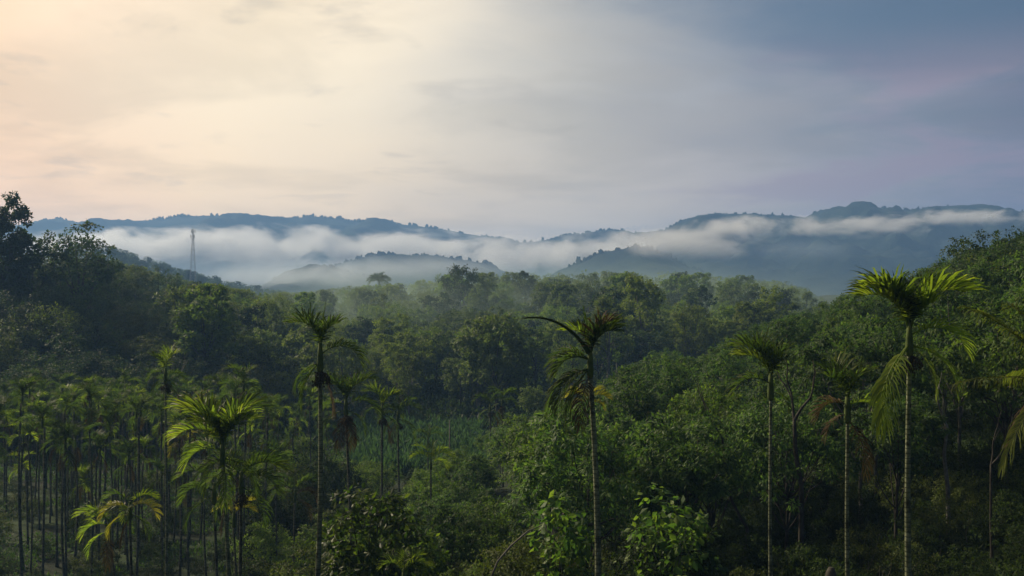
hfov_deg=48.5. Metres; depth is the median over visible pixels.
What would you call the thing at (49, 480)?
grove palm
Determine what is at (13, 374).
hill tree
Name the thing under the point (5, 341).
hill tree
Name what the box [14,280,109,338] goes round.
hill tree
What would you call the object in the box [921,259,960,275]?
slope tree
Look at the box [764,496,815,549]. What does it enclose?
shrub
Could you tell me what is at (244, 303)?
forest tree
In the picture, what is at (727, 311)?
forest tree
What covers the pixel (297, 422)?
grove palm
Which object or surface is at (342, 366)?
forest tree
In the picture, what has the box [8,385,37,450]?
grove palm
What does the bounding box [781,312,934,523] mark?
rubber tree
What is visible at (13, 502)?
shrub
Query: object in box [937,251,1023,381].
slope tree
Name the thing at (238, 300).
forest tree
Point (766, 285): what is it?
forest tree
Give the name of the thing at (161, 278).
hill tree
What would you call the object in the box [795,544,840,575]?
shrub
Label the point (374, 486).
shrub
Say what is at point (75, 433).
grove palm
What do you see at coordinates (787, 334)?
rubber tree
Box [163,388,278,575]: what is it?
areca palm
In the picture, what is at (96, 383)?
grove palm
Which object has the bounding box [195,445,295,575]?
areca palm
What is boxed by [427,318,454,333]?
forest tree
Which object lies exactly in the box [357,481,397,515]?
shrub
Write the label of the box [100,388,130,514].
grove palm
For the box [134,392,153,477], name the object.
grove palm
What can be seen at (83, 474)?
grove palm
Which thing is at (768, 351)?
areca palm
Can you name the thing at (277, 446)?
grove palm
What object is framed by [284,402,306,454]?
grove palm
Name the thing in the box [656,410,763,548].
rubber tree
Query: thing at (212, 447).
grove palm
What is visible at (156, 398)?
grove palm
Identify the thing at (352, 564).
glossy bush
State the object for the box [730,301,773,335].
forest tree
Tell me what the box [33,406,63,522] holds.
grove palm
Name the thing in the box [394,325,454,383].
forest tree
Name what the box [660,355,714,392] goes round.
rubber tree
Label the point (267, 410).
grove palm
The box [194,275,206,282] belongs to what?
ridge tree
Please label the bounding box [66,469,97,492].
shrub
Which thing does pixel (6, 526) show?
shrub
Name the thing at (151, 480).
shrub
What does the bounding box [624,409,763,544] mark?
rubber tree
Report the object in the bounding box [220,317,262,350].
forest tree
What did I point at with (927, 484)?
shrub
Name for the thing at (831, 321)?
rubber tree
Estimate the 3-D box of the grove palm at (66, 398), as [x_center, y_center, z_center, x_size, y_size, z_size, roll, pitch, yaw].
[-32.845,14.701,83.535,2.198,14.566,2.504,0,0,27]
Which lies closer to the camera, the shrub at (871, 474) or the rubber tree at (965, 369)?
the rubber tree at (965, 369)
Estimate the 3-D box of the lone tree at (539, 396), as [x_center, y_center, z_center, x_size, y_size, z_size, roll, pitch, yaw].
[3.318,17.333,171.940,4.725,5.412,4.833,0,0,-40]
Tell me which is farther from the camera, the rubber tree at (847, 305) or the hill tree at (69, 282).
the hill tree at (69, 282)
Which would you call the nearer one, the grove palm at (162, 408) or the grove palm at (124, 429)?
the grove palm at (162, 408)
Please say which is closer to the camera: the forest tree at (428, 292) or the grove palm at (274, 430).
the grove palm at (274, 430)
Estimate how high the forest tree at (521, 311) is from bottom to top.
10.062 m
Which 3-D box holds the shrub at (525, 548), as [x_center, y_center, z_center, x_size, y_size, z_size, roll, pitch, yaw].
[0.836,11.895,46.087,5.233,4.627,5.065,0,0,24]
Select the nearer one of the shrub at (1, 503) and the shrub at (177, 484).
the shrub at (1, 503)
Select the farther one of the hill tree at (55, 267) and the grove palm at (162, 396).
the hill tree at (55, 267)
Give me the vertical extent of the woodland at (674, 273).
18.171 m
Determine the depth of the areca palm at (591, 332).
41.83 m
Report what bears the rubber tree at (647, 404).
on the ground at (194, 538)
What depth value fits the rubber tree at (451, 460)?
107.43 m
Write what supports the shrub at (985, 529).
on the ground at (194, 538)
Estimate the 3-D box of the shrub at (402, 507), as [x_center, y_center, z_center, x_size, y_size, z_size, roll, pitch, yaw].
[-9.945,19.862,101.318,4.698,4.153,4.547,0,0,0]
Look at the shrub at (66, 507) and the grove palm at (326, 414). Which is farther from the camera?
the grove palm at (326, 414)
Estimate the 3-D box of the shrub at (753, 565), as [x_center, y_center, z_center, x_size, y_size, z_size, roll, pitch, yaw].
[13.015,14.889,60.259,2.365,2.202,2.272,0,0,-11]
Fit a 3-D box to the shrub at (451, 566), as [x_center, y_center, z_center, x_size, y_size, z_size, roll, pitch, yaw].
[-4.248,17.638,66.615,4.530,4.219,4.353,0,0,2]
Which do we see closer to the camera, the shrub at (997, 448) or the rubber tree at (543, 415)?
the shrub at (997, 448)
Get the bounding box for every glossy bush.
[306,479,428,575]
[366,527,454,575]
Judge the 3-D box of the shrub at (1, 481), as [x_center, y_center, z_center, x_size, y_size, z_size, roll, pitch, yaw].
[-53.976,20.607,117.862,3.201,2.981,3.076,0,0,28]
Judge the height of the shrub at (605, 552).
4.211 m
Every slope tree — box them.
[869,269,916,298]
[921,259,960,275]
[922,229,996,275]
[936,225,1023,293]
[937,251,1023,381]
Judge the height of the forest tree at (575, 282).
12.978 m
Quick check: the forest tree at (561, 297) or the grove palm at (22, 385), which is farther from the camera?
the forest tree at (561, 297)
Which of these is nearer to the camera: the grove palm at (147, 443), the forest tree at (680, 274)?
the grove palm at (147, 443)
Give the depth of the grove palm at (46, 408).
81.23 m
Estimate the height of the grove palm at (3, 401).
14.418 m
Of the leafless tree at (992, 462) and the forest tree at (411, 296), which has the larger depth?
the forest tree at (411, 296)
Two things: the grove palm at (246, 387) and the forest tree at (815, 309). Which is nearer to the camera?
the grove palm at (246, 387)
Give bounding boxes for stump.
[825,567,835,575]
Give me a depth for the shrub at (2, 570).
82.93 m
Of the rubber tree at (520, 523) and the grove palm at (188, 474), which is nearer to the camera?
the rubber tree at (520, 523)
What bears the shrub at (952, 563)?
on the ground at (194, 538)
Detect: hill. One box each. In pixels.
[250,264,410,299]
[335,254,516,301]
[549,247,715,295]
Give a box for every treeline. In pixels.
[16,213,518,241]
[265,264,411,293]
[332,251,526,278]
[522,227,667,243]
[552,243,718,279]
[643,205,1023,243]
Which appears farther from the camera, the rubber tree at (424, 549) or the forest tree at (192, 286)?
the forest tree at (192, 286)
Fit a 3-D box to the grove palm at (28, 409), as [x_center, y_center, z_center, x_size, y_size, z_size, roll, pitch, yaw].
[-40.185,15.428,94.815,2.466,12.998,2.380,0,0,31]
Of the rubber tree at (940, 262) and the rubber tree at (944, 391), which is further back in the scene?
the rubber tree at (940, 262)
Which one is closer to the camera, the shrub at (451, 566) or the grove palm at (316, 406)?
the shrub at (451, 566)
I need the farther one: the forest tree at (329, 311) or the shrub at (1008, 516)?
the forest tree at (329, 311)
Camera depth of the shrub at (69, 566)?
87.15 m
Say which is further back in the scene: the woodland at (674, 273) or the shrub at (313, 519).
the woodland at (674, 273)
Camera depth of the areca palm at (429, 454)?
87.92 m
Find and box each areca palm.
[70,498,133,575]
[97,486,162,575]
[145,342,187,575]
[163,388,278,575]
[170,454,254,575]
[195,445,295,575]
[211,495,256,575]
[264,469,317,569]
[283,302,370,575]
[312,367,383,549]
[360,380,404,543]
[375,393,421,532]
[376,547,433,575]
[408,441,456,509]
[412,423,444,470]
[471,390,508,469]
[484,384,520,487]
[521,305,630,575]
[561,382,612,563]
[724,323,797,575]
[807,345,891,575]
[842,263,987,575]
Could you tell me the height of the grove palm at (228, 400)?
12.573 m
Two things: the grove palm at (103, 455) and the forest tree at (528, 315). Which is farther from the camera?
the forest tree at (528, 315)
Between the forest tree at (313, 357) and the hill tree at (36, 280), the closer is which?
the forest tree at (313, 357)
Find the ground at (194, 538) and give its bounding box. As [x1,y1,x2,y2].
[0,258,1023,575]
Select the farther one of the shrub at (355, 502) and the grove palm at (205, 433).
the shrub at (355, 502)
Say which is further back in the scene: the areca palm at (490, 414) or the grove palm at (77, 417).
the grove palm at (77, 417)
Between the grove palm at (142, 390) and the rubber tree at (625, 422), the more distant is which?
the grove palm at (142, 390)
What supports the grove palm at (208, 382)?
on the ground at (194, 538)
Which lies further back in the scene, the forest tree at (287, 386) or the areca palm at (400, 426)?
the forest tree at (287, 386)
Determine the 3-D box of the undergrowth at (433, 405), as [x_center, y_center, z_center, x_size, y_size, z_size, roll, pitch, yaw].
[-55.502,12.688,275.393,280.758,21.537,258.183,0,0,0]
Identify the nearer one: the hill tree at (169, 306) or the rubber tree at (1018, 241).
the rubber tree at (1018, 241)
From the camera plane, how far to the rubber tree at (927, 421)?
59.56 m
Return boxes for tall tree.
[0,190,39,311]
[0,233,67,306]
[24,219,126,332]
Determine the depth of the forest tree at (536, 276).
393.77 m
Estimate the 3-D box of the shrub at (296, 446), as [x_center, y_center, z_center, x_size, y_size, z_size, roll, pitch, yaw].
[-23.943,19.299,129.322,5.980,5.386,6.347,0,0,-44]
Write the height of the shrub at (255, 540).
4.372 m
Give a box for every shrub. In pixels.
[0,471,13,486]
[0,476,5,494]
[0,487,10,506]
[0,512,16,537]
[0,555,19,575]
[0,565,6,575]
[6,493,34,511]
[13,481,37,501]
[24,567,50,575]
[33,534,55,554]
[58,495,81,515]
[59,514,93,541]
[62,555,84,575]
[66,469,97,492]
[68,509,87,526]
[68,550,105,575]
[69,493,84,505]
[77,532,97,550]
[81,528,128,562]
[89,559,127,575]
[97,497,120,516]
[109,509,136,532]
[120,488,136,503]
[132,516,172,554]
[134,540,164,565]
[140,470,163,494]
[146,498,163,517]
[154,512,185,539]
[170,467,197,489]
[174,473,200,497]
[197,494,222,519]
[207,544,230,564]
[220,556,291,575]
[223,524,284,563]
[225,557,277,575]
[227,482,279,524]
[229,477,313,537]
[229,521,292,571]
[232,456,309,519]
[242,525,277,552]
[243,460,313,512]
[268,484,316,529]
[269,545,334,575]
[270,531,308,562]
[273,448,317,504]
[273,524,332,575]
[279,436,327,466]
[286,440,360,497]
[287,467,340,515]
[305,482,339,516]
[306,506,349,542]
[309,506,364,542]
[322,535,367,561]
[323,464,367,509]
[327,460,362,488]
[339,532,387,567]
[340,491,380,513]
[342,463,386,497]
[342,488,388,526]
[345,456,379,477]
[345,509,380,530]
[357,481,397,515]
[365,468,388,496]
[372,461,402,488]
[380,488,418,518]
[396,468,424,492]
[401,481,425,506]
[417,555,466,575]
[440,565,467,575]
[453,546,538,575]
[456,453,503,490]
[460,563,482,575]
[461,529,541,574]
[474,523,583,575]
[499,535,594,575]
[571,545,627,574]
[578,555,641,575]
[590,542,624,568]
[591,533,668,575]
[602,515,722,575]
[606,564,641,575]
[705,524,748,575]
[708,535,756,575]
[712,526,791,575]
[729,565,765,575]
[740,548,765,575]
[754,517,813,557]
[754,540,844,575]
[761,548,799,575]
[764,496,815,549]
[765,488,820,533]
[789,534,863,575]
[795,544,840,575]
[804,471,853,510]
[805,508,876,558]
[809,557,875,575]
[829,523,893,575]
[849,458,887,491]
[865,471,931,512]
[872,541,945,575]
[874,540,945,575]
[876,462,921,496]
[886,518,958,573]
[891,498,942,536]
[899,447,961,491]
[911,495,978,554]
[920,468,975,504]
[930,472,995,523]
[937,542,1000,575]
[958,494,1023,547]
[965,436,1021,480]
[974,401,1022,437]
[983,399,1023,434]
[984,423,1023,459]
[984,454,1023,504]
[987,489,1023,552]
[1002,526,1023,564]
[1006,471,1023,509]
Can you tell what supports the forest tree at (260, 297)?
on the ground at (194, 538)
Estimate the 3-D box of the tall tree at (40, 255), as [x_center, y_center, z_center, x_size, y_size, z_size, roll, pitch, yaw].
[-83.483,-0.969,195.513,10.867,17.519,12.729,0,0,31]
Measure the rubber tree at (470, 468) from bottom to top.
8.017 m
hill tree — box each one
[0,280,16,328]
[0,286,85,360]
[0,302,95,374]
[0,316,43,389]
[0,329,63,374]
[0,347,80,438]
[0,362,52,453]
[11,315,131,382]
[11,362,107,445]
[14,263,76,310]
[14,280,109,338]
[33,257,102,308]
[36,247,77,301]
[39,343,133,423]
[47,255,127,309]
[57,347,170,436]
[65,331,144,379]
[81,273,134,315]
[99,263,156,305]
[106,333,182,389]
[114,283,172,321]
[128,357,209,426]
[134,265,184,312]
[134,316,176,351]
[154,303,175,331]
[155,296,187,323]
[167,334,219,370]
[176,351,242,400]
[203,362,287,418]
[214,340,298,392]
[215,324,272,365]
[229,302,255,341]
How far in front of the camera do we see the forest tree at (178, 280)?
336.05 m
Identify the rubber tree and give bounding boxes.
[395,527,460,568]
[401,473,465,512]
[407,464,448,511]
[409,494,479,554]
[411,496,503,575]
[425,452,466,482]
[425,456,472,491]
[430,480,503,523]
[434,494,521,566]
[445,445,469,474]
[450,452,501,503]
[467,497,544,570]
[473,431,498,467]
[481,425,516,476]
[485,414,539,531]
[485,422,531,504]
[497,419,532,496]
[499,395,674,573]
[505,405,626,546]
[506,440,569,537]
[530,401,663,513]
[530,408,545,425]
[534,401,598,425]
[564,458,669,555]
[575,397,613,424]
[585,373,676,543]
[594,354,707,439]
[602,388,651,414]
[607,360,660,385]
[610,364,656,388]
[613,364,706,437]
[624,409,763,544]
[642,350,673,369]
[648,364,712,413]
[649,351,689,370]
[654,386,768,525]
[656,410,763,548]
[659,347,678,359]
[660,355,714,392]
[663,356,694,369]
[672,380,743,523]
[696,339,757,391]
[698,348,775,404]
[698,352,725,381]
[705,384,776,492]
[708,334,759,392]
[720,390,865,565]
[733,323,768,377]
[738,363,854,517]
[746,321,769,337]
[749,339,832,407]
[752,342,855,478]
[753,318,810,354]
[758,317,824,427]
[763,318,814,341]
[771,315,822,344]
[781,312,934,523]
[784,311,818,326]
[796,310,834,334]
[811,319,947,496]
[812,302,836,320]
[814,311,881,420]
[819,293,859,330]
[821,312,905,433]
[829,297,859,328]
[834,294,918,336]
[835,294,889,328]
[841,382,957,539]
[844,327,936,470]
[861,294,893,306]
[885,270,958,379]
[894,276,1005,462]
[904,295,965,431]
[911,263,936,276]
[915,260,945,274]
[915,283,1023,501]
[916,274,969,379]
[924,254,974,275]
[959,254,1023,391]
[959,305,1022,400]
[962,250,1023,290]
[963,239,1022,366]
[981,246,1023,335]
[981,280,1023,368]
[1012,233,1023,251]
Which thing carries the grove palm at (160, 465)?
on the ground at (194, 538)
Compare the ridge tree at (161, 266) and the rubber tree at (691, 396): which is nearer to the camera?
the rubber tree at (691, 396)
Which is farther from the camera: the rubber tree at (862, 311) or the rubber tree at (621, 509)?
the rubber tree at (862, 311)
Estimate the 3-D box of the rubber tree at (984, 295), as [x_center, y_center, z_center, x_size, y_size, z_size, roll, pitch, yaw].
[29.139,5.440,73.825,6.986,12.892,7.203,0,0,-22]
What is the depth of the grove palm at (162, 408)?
94.92 m
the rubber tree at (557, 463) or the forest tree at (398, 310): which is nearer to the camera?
the rubber tree at (557, 463)
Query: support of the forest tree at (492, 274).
on the ground at (194, 538)
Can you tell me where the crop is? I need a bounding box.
[342,410,497,475]
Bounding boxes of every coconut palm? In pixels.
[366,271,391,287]
[951,302,1023,477]
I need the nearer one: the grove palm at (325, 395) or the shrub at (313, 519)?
the shrub at (313, 519)
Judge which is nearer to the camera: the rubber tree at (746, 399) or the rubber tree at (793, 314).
the rubber tree at (746, 399)
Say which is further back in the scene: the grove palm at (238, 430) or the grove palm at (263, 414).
the grove palm at (263, 414)
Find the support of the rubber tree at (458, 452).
on the ground at (194, 538)
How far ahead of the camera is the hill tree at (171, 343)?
188.00 m
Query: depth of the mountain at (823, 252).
2104.54 m
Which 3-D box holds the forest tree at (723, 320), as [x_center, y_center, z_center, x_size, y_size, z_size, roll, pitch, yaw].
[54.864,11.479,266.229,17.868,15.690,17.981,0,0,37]
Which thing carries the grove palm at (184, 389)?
on the ground at (194, 538)
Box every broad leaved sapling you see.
[527,490,604,575]
[612,482,711,575]
[680,524,728,575]
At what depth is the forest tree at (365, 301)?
313.44 m
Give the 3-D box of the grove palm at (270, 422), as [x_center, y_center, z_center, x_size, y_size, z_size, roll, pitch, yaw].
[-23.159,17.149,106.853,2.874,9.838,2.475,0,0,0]
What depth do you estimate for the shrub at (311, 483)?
108.48 m
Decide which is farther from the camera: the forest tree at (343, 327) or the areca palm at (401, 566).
the forest tree at (343, 327)
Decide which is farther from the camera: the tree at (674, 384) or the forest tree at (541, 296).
the forest tree at (541, 296)
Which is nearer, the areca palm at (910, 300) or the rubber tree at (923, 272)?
the areca palm at (910, 300)
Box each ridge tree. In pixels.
[118,252,126,262]
[124,256,136,265]
[132,260,149,267]
[151,263,166,274]
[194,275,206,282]
[253,285,262,293]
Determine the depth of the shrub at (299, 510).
101.15 m
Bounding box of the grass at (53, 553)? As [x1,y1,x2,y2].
[0,447,351,575]
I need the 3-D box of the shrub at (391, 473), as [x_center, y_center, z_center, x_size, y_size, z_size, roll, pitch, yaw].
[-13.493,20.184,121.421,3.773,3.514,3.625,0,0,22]
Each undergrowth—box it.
[0,297,737,456]
[229,491,510,575]
[663,364,1023,575]
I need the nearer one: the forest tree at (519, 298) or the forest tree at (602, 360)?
the forest tree at (602, 360)
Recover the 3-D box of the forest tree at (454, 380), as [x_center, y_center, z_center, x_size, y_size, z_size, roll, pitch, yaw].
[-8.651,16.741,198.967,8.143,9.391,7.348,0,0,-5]
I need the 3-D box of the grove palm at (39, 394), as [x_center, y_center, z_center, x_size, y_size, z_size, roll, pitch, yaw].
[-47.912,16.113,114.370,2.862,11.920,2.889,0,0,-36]
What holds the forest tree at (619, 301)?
on the ground at (194, 538)
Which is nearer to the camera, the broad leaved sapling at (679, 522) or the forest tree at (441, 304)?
the broad leaved sapling at (679, 522)
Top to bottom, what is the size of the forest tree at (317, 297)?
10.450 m
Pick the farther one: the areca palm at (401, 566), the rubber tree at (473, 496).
the rubber tree at (473, 496)
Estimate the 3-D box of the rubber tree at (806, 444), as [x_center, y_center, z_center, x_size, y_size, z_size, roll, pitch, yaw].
[14.870,10.375,61.163,8.080,10.349,7.917,0,0,-8]
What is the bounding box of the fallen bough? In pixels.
[491,525,541,575]
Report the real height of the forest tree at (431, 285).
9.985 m
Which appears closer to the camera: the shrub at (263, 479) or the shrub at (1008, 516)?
the shrub at (1008, 516)
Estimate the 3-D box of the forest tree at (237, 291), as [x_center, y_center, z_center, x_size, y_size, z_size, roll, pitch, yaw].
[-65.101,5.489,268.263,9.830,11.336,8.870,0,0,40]
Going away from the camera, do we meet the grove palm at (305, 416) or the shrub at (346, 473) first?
the shrub at (346, 473)
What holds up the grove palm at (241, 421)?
on the ground at (194, 538)
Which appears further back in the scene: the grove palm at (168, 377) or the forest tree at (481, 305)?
the forest tree at (481, 305)
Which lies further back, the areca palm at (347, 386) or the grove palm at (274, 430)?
the grove palm at (274, 430)
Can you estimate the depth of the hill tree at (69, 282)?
208.71 m
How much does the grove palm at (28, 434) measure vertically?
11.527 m
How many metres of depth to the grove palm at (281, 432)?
130.76 m
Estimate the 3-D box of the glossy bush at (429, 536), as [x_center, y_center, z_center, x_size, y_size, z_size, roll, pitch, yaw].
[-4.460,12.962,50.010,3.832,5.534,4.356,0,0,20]
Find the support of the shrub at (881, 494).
on the ground at (194, 538)
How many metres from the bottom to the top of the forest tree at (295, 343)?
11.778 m
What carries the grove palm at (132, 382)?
on the ground at (194, 538)
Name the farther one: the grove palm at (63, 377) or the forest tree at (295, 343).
the forest tree at (295, 343)
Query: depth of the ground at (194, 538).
99.31 m
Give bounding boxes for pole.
[449,420,449,462]
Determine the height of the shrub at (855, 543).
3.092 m
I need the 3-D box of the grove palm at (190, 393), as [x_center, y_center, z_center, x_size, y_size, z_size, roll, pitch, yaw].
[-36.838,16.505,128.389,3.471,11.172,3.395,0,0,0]
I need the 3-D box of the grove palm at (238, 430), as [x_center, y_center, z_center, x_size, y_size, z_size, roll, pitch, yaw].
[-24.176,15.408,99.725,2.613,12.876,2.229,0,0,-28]
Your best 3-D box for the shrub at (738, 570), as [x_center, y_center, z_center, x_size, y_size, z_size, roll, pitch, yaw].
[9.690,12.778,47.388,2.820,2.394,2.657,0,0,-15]
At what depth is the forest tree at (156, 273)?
349.45 m
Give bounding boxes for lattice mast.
[189,229,195,280]
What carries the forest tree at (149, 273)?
on the ground at (194, 538)
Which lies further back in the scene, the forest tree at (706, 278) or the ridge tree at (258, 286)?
the ridge tree at (258, 286)
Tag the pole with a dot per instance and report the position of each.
(449, 435)
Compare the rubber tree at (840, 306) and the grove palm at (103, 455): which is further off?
the rubber tree at (840, 306)
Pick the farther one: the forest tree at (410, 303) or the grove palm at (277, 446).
the forest tree at (410, 303)
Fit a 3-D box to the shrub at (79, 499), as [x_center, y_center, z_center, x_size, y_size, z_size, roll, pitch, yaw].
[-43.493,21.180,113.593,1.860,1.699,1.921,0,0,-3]
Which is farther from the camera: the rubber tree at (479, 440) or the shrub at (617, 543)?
the rubber tree at (479, 440)
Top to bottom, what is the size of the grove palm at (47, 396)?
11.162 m
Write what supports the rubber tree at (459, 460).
on the ground at (194, 538)
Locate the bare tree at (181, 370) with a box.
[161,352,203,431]
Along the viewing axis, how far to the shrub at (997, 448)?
67.36 m
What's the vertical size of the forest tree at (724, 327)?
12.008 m
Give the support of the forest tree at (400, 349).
on the ground at (194, 538)
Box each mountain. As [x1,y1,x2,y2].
[2,213,547,287]
[503,230,658,276]
[640,201,1023,295]
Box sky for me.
[0,0,1023,241]
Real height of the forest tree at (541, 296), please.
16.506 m
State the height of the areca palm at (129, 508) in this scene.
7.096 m
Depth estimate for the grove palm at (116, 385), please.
109.53 m
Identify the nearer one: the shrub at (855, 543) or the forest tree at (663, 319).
the shrub at (855, 543)
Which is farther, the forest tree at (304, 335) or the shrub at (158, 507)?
the forest tree at (304, 335)
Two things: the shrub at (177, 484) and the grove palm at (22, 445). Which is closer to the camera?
the grove palm at (22, 445)
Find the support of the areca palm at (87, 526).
on the ground at (194, 538)
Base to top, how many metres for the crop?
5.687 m
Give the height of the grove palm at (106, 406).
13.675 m
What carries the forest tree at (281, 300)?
on the ground at (194, 538)
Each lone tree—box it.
[5,301,102,376]
[433,263,481,317]
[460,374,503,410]
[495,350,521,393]
[518,385,548,412]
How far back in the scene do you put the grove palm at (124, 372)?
112.07 m
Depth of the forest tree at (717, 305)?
325.17 m
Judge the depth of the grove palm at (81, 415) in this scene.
108.49 m
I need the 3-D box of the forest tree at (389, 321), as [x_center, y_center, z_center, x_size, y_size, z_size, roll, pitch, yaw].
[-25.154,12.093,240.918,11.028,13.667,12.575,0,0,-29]
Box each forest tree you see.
[119,266,165,288]
[124,265,146,297]
[133,268,161,293]
[147,284,241,381]
[154,275,182,296]
[159,280,178,293]
[172,277,182,287]
[172,283,241,396]
[187,283,230,337]
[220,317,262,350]
[224,294,238,316]
[228,288,255,304]
[228,293,252,305]
[228,327,286,372]
[229,288,254,305]
[232,298,299,342]
[233,300,259,320]
[233,303,268,345]
[235,334,274,378]
[244,293,298,324]
[255,371,298,419]
[256,292,270,305]
[270,311,314,358]
[272,292,293,306]
[278,293,323,316]
[281,312,347,384]
[289,291,318,320]
[289,324,333,365]
[300,343,343,402]
[311,292,338,309]
[312,335,377,412]
[314,301,335,319]
[314,350,348,390]
[315,289,340,320]
[324,315,364,358]
[329,336,370,373]
[330,288,340,307]
[332,287,370,319]
[332,320,369,341]
[338,285,375,319]
[342,316,377,349]
[351,304,388,321]
[351,321,395,359]
[351,350,383,393]
[353,290,378,317]
[360,285,373,295]
[361,300,418,333]
[361,342,428,394]
[366,292,393,317]
[366,313,419,360]
[368,324,396,372]
[369,331,415,386]
[374,284,390,303]
[374,284,409,317]
[378,341,411,401]
[382,312,411,334]
[385,336,438,378]
[390,283,407,308]
[390,352,426,413]
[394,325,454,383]
[396,299,420,324]
[399,326,466,387]
[403,290,433,308]
[410,288,456,319]
[411,279,442,291]
[411,281,431,295]
[416,292,459,330]
[416,297,449,314]
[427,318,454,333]
[432,286,449,297]
[433,331,460,371]
[434,272,470,309]
[440,306,477,328]
[441,357,484,407]
[448,321,534,360]
[450,313,540,414]
[455,325,501,409]
[456,316,513,346]
[460,288,488,317]
[468,272,500,309]
[474,272,494,291]
[475,306,507,321]
[479,272,500,286]
[480,288,509,313]
[483,352,517,397]
[490,281,516,307]
[495,271,527,297]
[501,311,543,332]
[505,276,541,309]
[505,308,534,324]
[511,270,536,312]
[523,281,571,315]
[523,317,564,337]
[523,332,555,379]
[524,327,553,385]
[528,275,556,307]
[532,323,563,366]
[534,301,581,338]
[538,308,565,327]
[538,318,587,381]
[539,329,569,373]
[545,283,579,318]
[548,278,578,300]
[554,346,586,386]
[558,277,587,297]
[567,334,610,365]
[568,280,600,315]
[569,287,635,370]
[572,322,635,375]
[580,270,615,290]
[587,294,634,377]
[593,284,638,323]
[599,271,640,294]
[601,271,628,295]
[607,315,634,370]
[617,329,673,363]
[618,288,660,364]
[620,273,671,361]
[622,281,669,316]
[637,302,680,325]
[637,310,675,342]
[650,307,704,350]
[658,274,696,307]
[660,303,717,356]
[666,271,687,296]
[671,297,701,312]
[674,333,707,357]
[680,288,707,310]
[682,285,717,319]
[690,272,714,304]
[697,318,738,355]
[703,285,720,309]
[708,305,736,341]
[710,301,728,320]
[711,280,769,313]
[712,276,747,302]
[712,305,756,339]
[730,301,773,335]
[731,306,775,335]
[734,275,756,300]
[740,287,795,314]
[749,279,771,294]
[753,284,799,320]
[778,286,802,310]
[791,291,819,312]
[803,301,832,317]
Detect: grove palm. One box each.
[0,378,11,502]
[0,391,18,469]
[0,392,14,422]
[0,397,16,430]
[0,420,9,439]
[0,421,13,461]
[1,402,19,473]
[2,408,19,511]
[6,420,38,569]
[7,390,22,465]
[8,376,42,575]
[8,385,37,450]
[8,450,34,518]
[9,401,33,421]
[11,384,39,484]
[12,386,37,485]
[12,397,44,550]
[13,399,59,573]
[13,418,51,573]
[18,374,45,521]
[22,390,47,503]
[25,369,39,453]
[25,418,58,538]
[27,368,44,464]
[29,404,54,529]
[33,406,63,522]
[35,379,55,398]
[36,421,63,515]
[37,377,51,499]
[39,419,85,575]
[40,421,76,566]
[42,391,59,487]
[47,384,63,465]
[48,386,70,479]
[50,387,68,475]
[50,390,83,575]
[51,388,80,541]
[52,371,76,493]
[56,383,88,485]
[60,426,91,556]
[65,381,114,575]
[65,388,92,533]
[66,405,87,481]
[69,389,88,447]
[69,402,87,508]
[69,461,95,549]
[71,405,97,534]
[72,374,105,536]
[79,394,97,467]
[80,379,101,485]
[80,429,112,532]
[81,429,120,572]
[83,405,128,575]
[85,390,112,491]
[92,395,109,497]
[94,383,112,493]
[95,376,113,475]
[95,398,121,562]
[96,377,111,450]
[96,401,121,496]
[97,390,137,544]
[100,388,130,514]
[103,379,133,499]
[108,365,143,507]
[108,443,141,554]
[109,384,136,536]
[111,439,147,573]
[117,394,153,575]
[118,386,148,496]
[118,403,143,475]
[121,375,141,486]
[121,411,138,463]
[121,414,149,526]
[122,394,159,563]
[122,414,128,445]
[127,393,149,453]
[130,435,156,534]
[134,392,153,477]
[135,375,154,458]
[141,392,147,471]
[142,366,169,492]
[142,393,168,475]
[143,391,169,506]
[143,458,175,575]
[146,398,178,545]
[147,407,164,471]
[148,396,171,504]
[149,391,177,509]
[151,408,191,527]
[152,408,184,542]
[154,371,176,392]
[155,369,180,472]
[156,434,176,458]
[158,388,175,537]
[161,464,202,558]
[167,420,191,575]
[167,446,190,566]
[171,384,197,444]
[172,373,187,468]
[172,387,200,432]
[173,387,194,499]
[175,406,205,575]
[175,408,199,506]
[180,378,198,433]
[180,433,202,512]
[182,375,201,443]
[183,424,214,575]
[186,418,211,542]
[192,378,216,492]
[193,389,214,417]
[202,372,235,521]
[203,395,217,508]
[207,433,242,532]
[213,372,233,400]
[214,424,239,491]
[216,377,251,535]
[218,454,240,570]
[219,361,262,567]
[221,375,234,464]
[223,377,249,494]
[225,388,247,503]
[225,447,257,562]
[228,376,264,456]
[231,391,250,486]
[232,425,261,519]
[237,416,254,531]
[239,383,252,452]
[252,420,278,450]
[253,393,276,451]
[253,393,284,435]
[256,436,295,571]
[257,394,280,466]
[257,399,279,562]
[258,413,283,463]
[259,420,286,446]
[264,394,292,440]
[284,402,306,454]
[284,419,304,476]
[287,409,307,441]
[295,383,323,464]
[298,408,317,455]
[312,391,330,417]
[312,404,332,429]
[314,410,336,457]
[316,415,338,472]
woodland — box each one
[72,242,821,306]
[147,272,823,304]
[170,269,814,305]
[186,271,825,307]
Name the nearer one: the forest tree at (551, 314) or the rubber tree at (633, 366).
the rubber tree at (633, 366)
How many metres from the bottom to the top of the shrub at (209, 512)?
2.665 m
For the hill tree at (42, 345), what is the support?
on the ground at (194, 538)
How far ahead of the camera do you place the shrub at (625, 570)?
48.66 m
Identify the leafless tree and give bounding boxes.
[688,367,748,574]
[777,361,815,573]
[937,373,950,534]
[989,410,1023,562]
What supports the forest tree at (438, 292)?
on the ground at (194, 538)

